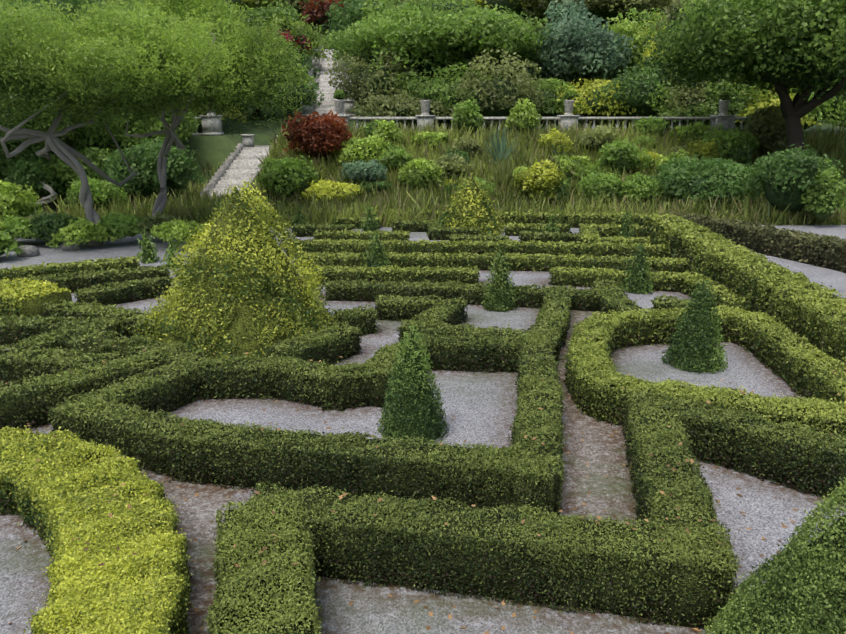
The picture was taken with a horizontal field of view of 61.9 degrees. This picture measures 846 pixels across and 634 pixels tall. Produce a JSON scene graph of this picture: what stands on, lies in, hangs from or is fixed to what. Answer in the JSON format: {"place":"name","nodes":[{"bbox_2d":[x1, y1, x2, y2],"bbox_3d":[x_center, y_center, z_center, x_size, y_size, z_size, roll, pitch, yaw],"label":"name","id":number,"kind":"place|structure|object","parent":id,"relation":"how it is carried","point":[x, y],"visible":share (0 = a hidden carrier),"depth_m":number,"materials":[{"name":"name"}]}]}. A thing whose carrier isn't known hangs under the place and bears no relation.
{"place":"outdoors","nodes":[
{"label":"outdoors","id":0,"kind":"place"},
{"bbox_2d":[0,224,845,633],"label":"gravel ground","id":1,"kind":"structure","parent":0,"point":[480,406],"depth_m":8.41,"materials":[{"name":"grey gravel"}]},
{"bbox_2d":[5,337,839,633],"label":"fallen leaves","id":2,"kind":"object","parent":1,"relation":"on","point":[416,601],"visible":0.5,"depth_m":6.78,"materials":[{"name":"orange plant"}]},
{"bbox_2d":[0,207,845,633],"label":"hedges","id":3,"kind":"object","parent":1,"relation":"on","point":[32,306],"visible":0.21,"depth_m":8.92,"materials":[{"name":"green plant"}]},
{"bbox_2d":[34,22,845,214],"bbox_3d":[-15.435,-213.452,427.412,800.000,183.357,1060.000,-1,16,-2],"label":"ground","id":4,"kind":"structure","parent":0,"point":[215,150],"depth_m":45.15,"materials":[{"name":"grey stone"}]},
{"bbox_2d":[17,240,201,256],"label":"rocks","id":5,"kind":"object","parent":4,"relation":"on","point":[30,251],"visible":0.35,"depth_m":21.89,"materials":[{"name":"stone"}]},
{"bbox_2d":[0,0,317,159],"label":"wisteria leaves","id":6,"kind":"object","parent":4,"relation":"on","point":[151,66],"visible":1,"depth_m":21.75,"materials":[{"name":"green plant"}]},
{"bbox_2d":[200,35,355,197],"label":"steps","id":7,"kind":"structure","parent":4,"relation":"on","point":[234,169],"depth_m":39.56,"materials":[{"name":"stone"}]},
{"bbox_2d":[0,0,845,126],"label":"shrubs","id":8,"kind":"object","parent":4,"relation":"on","point":[709,43],"visible":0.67,"depth_m":46.86,"materials":[{"name":"green plant"}]},
{"bbox_2d":[0,89,845,257],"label":"shrub leaves","id":9,"kind":"object","parent":4,"relation":"on","point":[680,165],"visible":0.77,"depth_m":31.73,"materials":[{"name":"green plant"}]},
{"bbox_2d":[0,0,845,633],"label":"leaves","id":10,"kind":"object","parent":4,"relation":"on","point":[242,328],"visible":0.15,"depth_m":15.68,"materials":[{"name":"green plant"}]},
{"bbox_2d":[127,172,845,633],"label":"topiary leaves","id":11,"kind":"object","parent":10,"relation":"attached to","point":[747,590],"visible":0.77,"depth_m":12.50,"materials":[{"name":"green plant"}]},
{"bbox_2d":[0,2,845,246],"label":"tree trunks","id":12,"kind":"object","parent":4,"relation":"on","point":[796,109],"visible":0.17,"depth_m":25.64,"materials":[{"name":"grey plant"}]},
{"bbox_2d":[35,118,845,227],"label":"bank grass","id":13,"kind":"structure","parent":4,"relation":"on","point":[190,204],"depth_m":31.18,"materials":[{"name":"green plant"}]},
{"bbox_2d":[163,100,748,135],"bbox_3d":[-1.236,-11.050,39.152,42.311,1.920,1.822,0,16,0],"label":"balustrade","id":14,"kind":"object","parent":4,"relation":"on","point":[211,125],"visible":0.27,"depth_m":39.07,"materials":[{"name":"stone"}]}
]}

